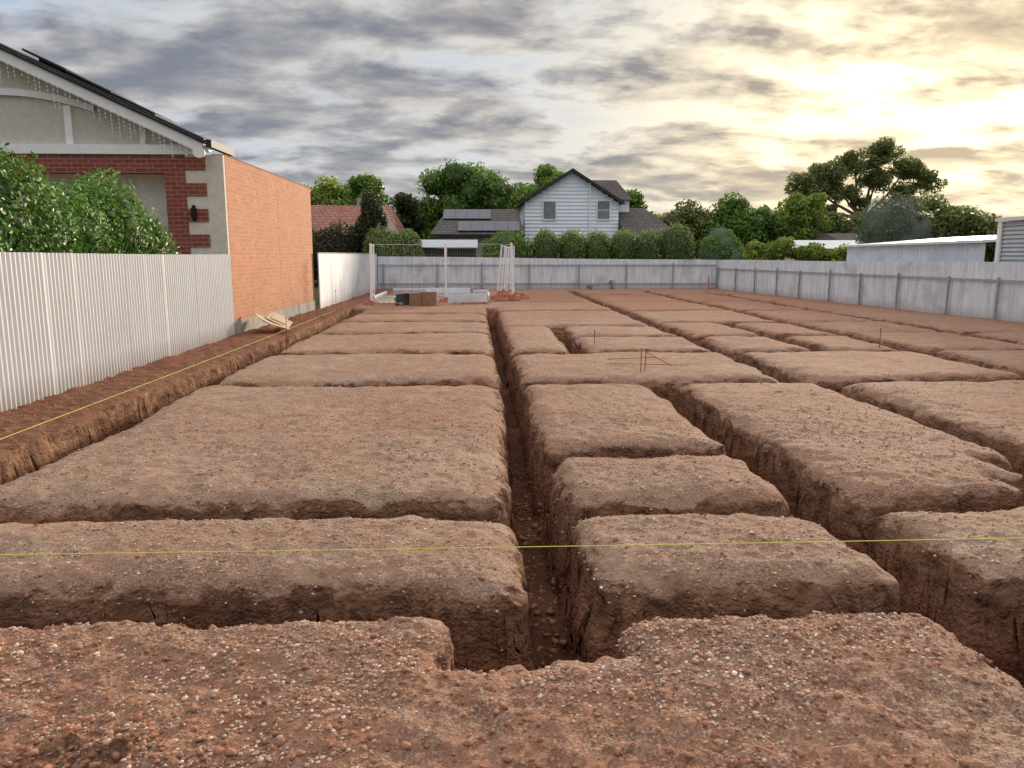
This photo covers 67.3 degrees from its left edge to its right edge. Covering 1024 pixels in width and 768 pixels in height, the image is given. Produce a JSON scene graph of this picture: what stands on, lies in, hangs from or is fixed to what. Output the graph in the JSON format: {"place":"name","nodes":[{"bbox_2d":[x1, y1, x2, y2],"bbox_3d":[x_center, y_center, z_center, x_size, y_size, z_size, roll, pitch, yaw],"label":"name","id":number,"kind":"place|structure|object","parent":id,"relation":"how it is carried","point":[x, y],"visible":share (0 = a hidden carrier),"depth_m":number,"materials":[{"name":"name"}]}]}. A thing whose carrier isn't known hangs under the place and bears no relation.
{"place":"outdoors","nodes":[
{"label":"outdoors","id":0,"kind":"place"},
{"bbox_2d":[0,43,315,333],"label":"brick house","id":1,"kind":"structure","parent":0,"point":[254,222],"depth_m":17.11,"materials":[{"name":"brick"}]},
{"bbox_2d":[22,174,169,249],"bbox_3d":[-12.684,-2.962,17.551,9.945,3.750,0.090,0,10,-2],"label":"garage door","id":2,"kind":"structure","parent":1,"relation":"in","point":[151,187],"depth_m":17.46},
{"bbox_2d":[311,198,404,281],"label":"terracotta house","id":3,"kind":"structure","parent":0,"point":[323,216],"depth_m":51.02,"materials":[{"name":"tile"}]},
{"bbox_2d":[0,258,1023,767],"bbox_3d":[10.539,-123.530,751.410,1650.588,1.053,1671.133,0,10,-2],"label":"ground","id":4,"kind":"structure","parent":0,"point":[504,358],"depth_m":5.38,"materials":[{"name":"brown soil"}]},
{"bbox_2d":[0,143,178,253],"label":"jasmine hedge","id":5,"kind":"object","parent":4,"relation":"on","point":[85,219],"visible":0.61,"depth_m":12.01,"materials":[{"name":"green plant"}]},
{"bbox_2d":[0,252,234,411],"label":"corrugated fence","id":6,"kind":"object","parent":4,"relation":"on","point":[69,320],"visible":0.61,"depth_m":11.39,"materials":[{"name":"white metal"}]},
{"bbox_2d":[1,311,332,438],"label":"string line","id":7,"kind":"object","parent":4,"relation":"on","point":[138,386],"visible":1,"depth_m":9.83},
{"bbox_2d":[254,312,276,327],"bbox_3d":[-5.894,-1.533,18.368,0.410,0.332,0.758,-4,10,-25],"label":"plywood sheet","id":8,"kind":"object","parent":4,"relation":"on","point":[262,318],"visible":0.79,"depth_m":18.21,"materials":[{"name":"beige wood"}]},
{"bbox_2d":[263,315,283,329],"bbox_3d":[-5.787,-1.504,18.682,0.482,0.313,0.838,-3,10,-16],"label":"plywood sheet","id":9,"kind":"object","parent":4,"relation":"on","point":[264,316],"visible":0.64,"depth_m":18.56,"materials":[{"name":"beige wood"}]},
{"bbox_2d":[266,312,292,327],"bbox_3d":[-5.718,-1.566,18.928,0.520,0.351,0.798,-1,10,-8],"label":"plywood sheet","id":10,"kind":"object","parent":4,"relation":"on","point":[270,315],"visible":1,"depth_m":18.70,"materials":[{"name":"beige wood"}]},
{"bbox_2d":[271,312,287,323],"bbox_3d":[-5.754,-1.629,19.068,0.334,0.258,0.798,-2,10,-11],"label":"plywood sheet","id":11,"kind":"object","parent":10,"relation":"on","point":[279,318],"visible":1,"depth_m":18.99,"materials":[{"name":"beige wood"}]},
{"bbox_2d":[272,323,290,329],"bbox_3d":[-5.631,-1.421,18.550,0.399,0.222,0.678,-6,11,-31],"label":"plywood sheet","id":12,"kind":"object","parent":4,"relation":"on","point":[277,325],"visible":0.57,"depth_m":18.35,"materials":[{"name":"beige wood"}]},
{"bbox_2d":[285,317,286,350],"bbox_3d":[-4.363,-0.916,14.883,0.035,0.762,0.021,0,10,-2],"label":"steel stake","id":13,"kind":"object","parent":4,"relation":"on","point":[286,334],"visible":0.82,"depth_m":14.87,"materials":[{"name":"metal"}]},
{"bbox_2d":[312,227,319,286],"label":"garden shrub","id":14,"kind":"object","parent":4,"relation":"on","point":[315,279],"visible":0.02,"depth_m":44.77,"materials":[{"name":"green plant"}]},
{"bbox_2d":[299,175,353,204],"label":"tree","id":15,"kind":"object","parent":4,"relation":"on","point":[328,192],"visible":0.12,"depth_m":62.76,"materials":[{"name":"green plant"}]},
{"bbox_2d":[312,219,357,279],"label":"garden shrub","id":16,"kind":"object","parent":4,"relation":"on","point":[332,240],"visible":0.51,"depth_m":43.47,"materials":[{"name":"green plant"}]},
{"bbox_2d":[317,252,377,308],"bbox_3d":[-6.936,-4.772,33.816,0.080,1.950,15.100,0,10,-2],"label":"panel fence","id":17,"kind":"object","parent":4,"relation":"on","point":[346,276],"visible":0.8,"depth_m":31.00,"materials":[{"name":"white metal"}]},
{"bbox_2d":[346,189,388,252],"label":"dark cypress","id":18,"kind":"object","parent":4,"relation":"on","point":[373,214],"visible":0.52,"depth_m":44.35,"materials":[{"name":"green plant"}]},
{"bbox_2d":[342,172,396,212],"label":"tree","id":19,"kind":"object","parent":4,"relation":"on","point":[359,185],"visible":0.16,"depth_m":60.08,"materials":[{"name":"green plant"}]},
{"bbox_2d":[364,301,377,305],"bbox_3d":[-5.077,-2.932,27.911,0.600,0.170,0.240,0,10,-2],"label":"fence foot","id":20,"kind":"object","parent":4,"relation":"on","point":[370,303],"visible":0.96,"depth_m":27.81},
{"bbox_2d":[369,243,374,300],"bbox_3d":[-5.298,-4.191,29.162,0.084,2.201,2.774,-1,10,-8],"label":"temporary fence panel","id":21,"kind":"object","parent":4,"relation":"on","point":[373,280],"visible":0.52,"depth_m":30.14,"materials":[{"name":"silver metal"}]},
{"bbox_2d":[362,222,402,282],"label":"garden shrub","id":22,"kind":"object","parent":4,"relation":"on","point":[385,236],"visible":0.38,"depth_m":43.06,"materials":[{"name":"green plant"}]},
{"bbox_2d":[373,301,402,305],"bbox_3d":[-4.496,-2.944,28.136,1.080,0.120,0.800,0,10,-2],"label":"timber pallet","id":23,"kind":"object","parent":4,"relation":"on","point":[386,303],"visible":0.77,"depth_m":27.76,"materials":[{"name":"brown wood"}]},
{"bbox_2d":[395,293,408,305],"bbox_3d":[-3.924,-3.056,27.837,0.599,0.460,0.167,-1,10,-8],"label":"black board","id":24,"kind":"object","parent":4,"relation":"on","point":[404,298],"visible":0.71,"depth_m":27.82,"materials":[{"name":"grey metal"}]},
{"bbox_2d":[370,243,446,300],"bbox_3d":[-3.811,-4.127,28.779,3.356,2.200,0.068,-8,12,-39],"label":"temporary fence panel","id":25,"kind":"object","parent":4,"relation":"on","point":[403,261],"visible":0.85,"depth_m":28.27,"materials":[{"name":"silver metal"}]},
{"bbox_2d":[394,228,424,256],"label":"garden shrub","id":26,"kind":"object","parent":4,"relation":"on","point":[413,249],"visible":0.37,"depth_m":43.40,"materials":[{"name":"green plant"}]},
{"bbox_2d":[390,192,430,247],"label":"tree","id":27,"kind":"object","parent":4,"relation":"on","point":[407,211],"visible":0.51,"depth_m":63.43,"materials":[{"name":"green plant"}]},
{"bbox_2d":[406,291,421,305],"bbox_3d":[-3.470,-3.092,27.749,0.680,0.540,0.400,0,10,-2],"label":"cardboard box","id":28,"kind":"object","parent":4,"relation":"on","point":[415,299],"visible":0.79,"depth_m":27.56,"materials":[{"name":"brown cardboard"}]},
{"bbox_2d":[419,290,438,305],"bbox_3d":[-2.971,-3.116,27.767,0.740,0.580,0.400,0,10,-2],"label":"cardboard box","id":29,"kind":"object","parent":4,"relation":"on","point":[429,298],"visible":0.92,"depth_m":27.58,"materials":[{"name":"brown cardboard"}]},
{"bbox_2d":[373,288,489,302],"bbox_3d":[-3.244,-3.910,33.153,4.510,0.470,9.100,0,10,-2],"label":"footing formwork","id":30,"kind":"object","parent":4,"relation":"on","point":[465,295],"visible":0.74,"depth_m":31.79,"materials":[{"name":"concrete"}]},
{"bbox_2d":[439,298,447,301],"bbox_3d":[-2.563,-3.280,29.989,0.600,0.170,0.240,0,10,-2],"label":"fence foot","id":31,"kind":"object","parent":4,"relation":"on","point":[443,300],"visible":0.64,"depth_m":29.88},
{"bbox_2d":[419,239,477,256],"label":"garden shed","id":32,"kind":"structure","parent":4,"relation":"on","point":[450,243],"depth_m":46.08,"materials":[{"name":"grey metal"}]},
{"bbox_2d":[415,158,515,248],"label":"tree","id":33,"kind":"object","parent":4,"relation":"on","point":[455,185],"visible":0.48,"depth_m":60.83,"materials":[{"name":"green plant"}]},
{"bbox_2d":[430,209,524,256],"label":"tiled bungalow","id":34,"kind":"object","parent":4,"relation":"on","point":[479,225],"visible":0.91,"depth_m":51.25,"materials":[{"name":"grey tile"}]},
{"bbox_2d":[495,296,508,300],"bbox_3d":[-0.407,-3.494,31.060,0.600,0.240,0.280,0,10,-2],"label":"fence foot","id":35,"kind":"object","parent":4,"relation":"on","point":[501,298],"visible":1,"depth_m":30.95},
{"bbox_2d":[496,289,510,295],"bbox_3d":[-0.359,-3.700,31.078,0.600,0.240,0.280,0,10,-2],"label":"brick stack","id":36,"kind":"object","parent":35,"relation":"on","point":[502,292],"visible":1,"depth_m":30.97,"materials":[{"name":"red brick"}]},
{"bbox_2d":[479,228,534,257],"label":"round shrub","id":37,"kind":"object","parent":4,"relation":"on","point":[493,248],"visible":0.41,"depth_m":43.05,"materials":[{"name":"green plant"}]},
{"bbox_2d":[0,538,1017,554],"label":"string line","id":38,"kind":"object","parent":4,"relation":"on","point":[505,547],"visible":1,"depth_m":4.52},
{"bbox_2d":[0,336,1023,767],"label":"soil clods","id":39,"kind":"object","parent":4,"relation":"on","point":[136,718],"visible":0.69,"depth_m":3.20,"materials":[{"name":"red soil"}]},
{"bbox_2d":[509,246,514,289],"bbox_3d":[-0.001,-5.243,35.452,0.103,2.201,2.462,-1,10,-4],"label":"temporary fence panel","id":40,"kind":"object","parent":4,"relation":"on","point":[510,264],"visible":0.37,"depth_m":36.49,"materials":[{"name":"silver metal"}]},
{"bbox_2d":[508,294,520,299],"bbox_3d":[0.075,-3.564,31.474,0.600,0.240,0.280,0,10,-2],"label":"fence foot","id":41,"kind":"object","parent":4,"relation":"on","point":[514,297],"visible":0.82,"depth_m":31.36},
{"bbox_2d":[516,293,528,298],"bbox_3d":[0.433,-3.731,32.476,0.600,0.240,0.280,0,10,-2],"label":"fence foot","id":42,"kind":"object","parent":4,"relation":"on","point":[524,296],"visible":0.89,"depth_m":32.37},
{"bbox_2d":[508,163,565,212],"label":"tree","id":43,"kind":"object","parent":4,"relation":"on","point":[546,174],"visible":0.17,"depth_m":67.31,"materials":[{"name":"green plant"}]},
{"bbox_2d":[531,226,560,258],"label":"clipped shrub","id":44,"kind":"object","parent":4,"relation":"on","point":[544,243],"visible":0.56,"depth_m":42.99,"materials":[{"name":"green plant"}]},
{"bbox_2d":[377,256,716,289],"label":"fence","id":45,"kind":"object","parent":4,"relation":"on","point":[542,273],"visible":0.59,"depth_m":41.45,"materials":[{"name":"metal"}]},
{"bbox_2d":[556,227,586,258],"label":"clipped shrub","id":46,"kind":"object","parent":4,"relation":"on","point":[571,244],"visible":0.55,"depth_m":43.06,"materials":[{"name":"green plant"}]},
{"bbox_2d":[583,228,612,258],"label":"clipped shrub","id":47,"kind":"object","parent":4,"relation":"on","point":[598,245],"visible":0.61,"depth_m":43.10,"materials":[{"name":"green plant"}]},
{"bbox_2d":[608,227,638,258],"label":"clipped shrub","id":48,"kind":"object","parent":4,"relation":"on","point":[624,244],"visible":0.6,"depth_m":43.15,"materials":[{"name":"green plant"}]},
{"bbox_2d":[625,188,658,234],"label":"tree","id":49,"kind":"object","parent":4,"relation":"on","point":[637,198],"visible":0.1,"depth_m":65.80,"materials":[{"name":"green plant"}]},
{"bbox_2d":[634,227,662,258],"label":"clipped shrub","id":50,"kind":"object","parent":4,"relation":"on","point":[649,246],"visible":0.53,"depth_m":43.22,"materials":[{"name":"green plant"}]},
{"bbox_2d":[609,363,688,365],"bbox_3d":[2.226,-0.326,12.674,1.334,0.009,0.010,2,10,10],"label":"steel rod","id":51,"kind":"object","parent":4,"relation":"on","point":[648,364],"visible":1,"depth_m":12.67,"materials":[{"name":"metal"}]},
{"bbox_2d":[655,220,696,259],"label":"clipped shrub","id":52,"kind":"object","parent":4,"relation":"on","point":[674,240],"visible":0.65,"depth_m":43.30,"materials":[{"name":"green plant"}]},
{"bbox_2d":[657,198,717,259],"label":"tree","id":53,"kind":"object","parent":4,"relation":"on","point":[690,216],"visible":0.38,"depth_m":58.46,"materials":[{"name":"green plant"}]},
{"bbox_2d":[698,227,743,280],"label":"netted fruit tree","id":54,"kind":"object","parent":4,"relation":"on","point":[720,245],"visible":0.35,"depth_m":43.69,"materials":[{"name":"green plant"}]},
{"bbox_2d":[731,246,744,259],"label":"netted fruit tree","id":55,"kind":"object","parent":4,"relation":"on","point":[738,256],"visible":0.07,"depth_m":41.97,"materials":[{"name":"green plant"}]},
{"bbox_2d":[700,191,794,250],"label":"tree","id":56,"kind":"object","parent":4,"relation":"on","point":[748,224],"visible":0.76,"depth_m":56.67,"materials":[{"name":"green plant"}]},
{"bbox_2d":[742,236,850,260],"bbox_3d":[14.523,-6.050,38.813,5.661,2.828,1.663,2,10,12],"label":"hedge","id":57,"kind":"object","parent":4,"relation":"on","point":[780,249],"visible":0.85,"depth_m":38.56,"materials":[{"name":"green plant"}]},
{"bbox_2d":[774,192,834,239],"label":"tree","id":58,"kind":"object","parent":4,"relation":"on","point":[802,215],"visible":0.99,"depth_m":54.29,"materials":[{"name":"green plant"}]},
{"bbox_2d":[778,240,860,260],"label":"outbuilding","id":59,"kind":"structure","parent":4,"relation":"on","point":[830,244],"depth_m":48.20,"materials":[{"name":"metal"}]},
{"bbox_2d":[794,208,878,239],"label":"tree","id":60,"kind":"object","parent":4,"relation":"on","point":[842,224],"visible":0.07,"depth_m":61.37,"materials":[{"name":"green plant"}]},
{"bbox_2d":[812,233,863,239],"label":"roof","id":61,"kind":"structure","parent":4,"relation":"on","point":[836,236],"depth_m":52.18,"materials":[{"name":"grey metal"}]},
{"bbox_2d":[784,136,948,217],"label":"gum tree","id":62,"kind":"object","parent":4,"relation":"on","point":[879,154],"visible":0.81,"depth_m":78.64,"materials":[{"name":"green plant"}]},
{"bbox_2d":[716,260,1023,321],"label":"boundary fence","id":63,"kind":"object","parent":4,"relation":"on","point":[992,290],"visible":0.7,"depth_m":26.12,"materials":[{"name":"metal"}]},
{"bbox_2d":[852,188,936,246],"bbox_3d":[20.034,-7.416,40.192,4.119,5.478,3.706,0,10,-2],"label":"netted fruit tree","id":64,"kind":"object","parent":4,"relation":"on","point":[902,221],"visible":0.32,"depth_m":39.31,"materials":[{"name":"green plant"}]},
{"bbox_2d":[841,235,996,261],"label":"long shed","id":65,"kind":"structure","parent":4,"relation":"on","point":[949,249],"depth_m":26.53,"materials":[{"name":"metal"}]},
{"bbox_2d":[913,191,1001,261],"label":"tree","id":66,"kind":"object","parent":4,"relation":"on","point":[946,221],"visible":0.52,"depth_m":44.47,"materials":[{"name":"green plant"}]},
{"bbox_2d":[994,216,1023,261],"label":"sided shed","id":67,"kind":"structure","parent":4,"relation":"on","point":[1010,241],"depth_m":22.21,"materials":[{"name":"grey metal"}]},
{"bbox_2d":[0,0,1023,237],"label":"sky","id":68,"kind":"structure","parent":0,"point":[671,101],"materials":[{"name":"grey"}]},
{"bbox_2d":[515,168,668,258],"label":"weatherboard house","id":69,"kind":"structure","parent":0,"point":[572,198],"depth_m":53.91,"materials":[{"name":"white wood"}]},
{"bbox_2d":[542,200,556,219],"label":"window","id":70,"kind":"structure","parent":69,"relation":"in","point":[549,207],"depth_m":53.79,"materials":[{"name":"grey glass"}]},
{"bbox_2d":[596,200,610,219],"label":"window","id":71,"kind":"structure","parent":69,"relation":"in","point":[603,207],"depth_m":53.93,"materials":[{"name":"grey glass"}]},
{"bbox_3d":[0.009,-3.595,31.872,0.600,0.170,0.240,0,10,-2],"label":"fence foot","id":72,"kind":"object","parent":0,"visible":0},
{"bbox_2d":[444,243,512,295],"bbox_3d":[-1.294,-4.488,30.790,3.250,2.251,0.087,-7,12,-35],"label":"temporary fence panel","id":73,"kind":"object","parent":72,"relation":"on","point":[488,273],"visible":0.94,"depth_m":31.33,"materials":[{"name":"silver metal"}]},
{"bbox_2d":[510,242,514,293],"bbox_3d":[0.029,-4.880,32.977,0.154,2.302,2.471,0,10,1],"label":"temporary fence panel","id":74,"kind":"object","parent":72,"relation":"on","point":[512,267],"visible":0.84,"depth_m":33.93,"materials":[{"name":"silver metal"}]},
{"bbox_3d":[-0.629,-3.623,32.043,0.600,0.170,0.240,0,10,-2],"label":"fence foot","id":75,"kind":"object","parent":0,"visible":0},
{"bbox_2d":[504,246,509,289],"bbox_3d":[-0.228,-4.773,32.797,0.176,2.153,2.505,0,10,2],"label":"temporary fence panel","id":76,"kind":"object","parent":75,"relation":"on","point":[506,261],"visible":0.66,"depth_m":32.62,"materials":[{"name":"silver metal"}]},
{"bbox_3d":[-0.237,-3.973,34.133,0.600,0.170,0.240,0,10,-2],"label":"fence foot","id":77,"kind":"object","parent":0,"visible":0},
{"bbox_2d":[497,245,505,290],"bbox_3d":[-0.465,-4.843,33.064,0.254,2.205,2.490,1,10,3],"label":"temporary fence panel","id":78,"kind":"object","parent":77,"relation":"on","point":[502,271],"visible":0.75,"depth_m":33.26,"materials":[{"name":"silver metal"}]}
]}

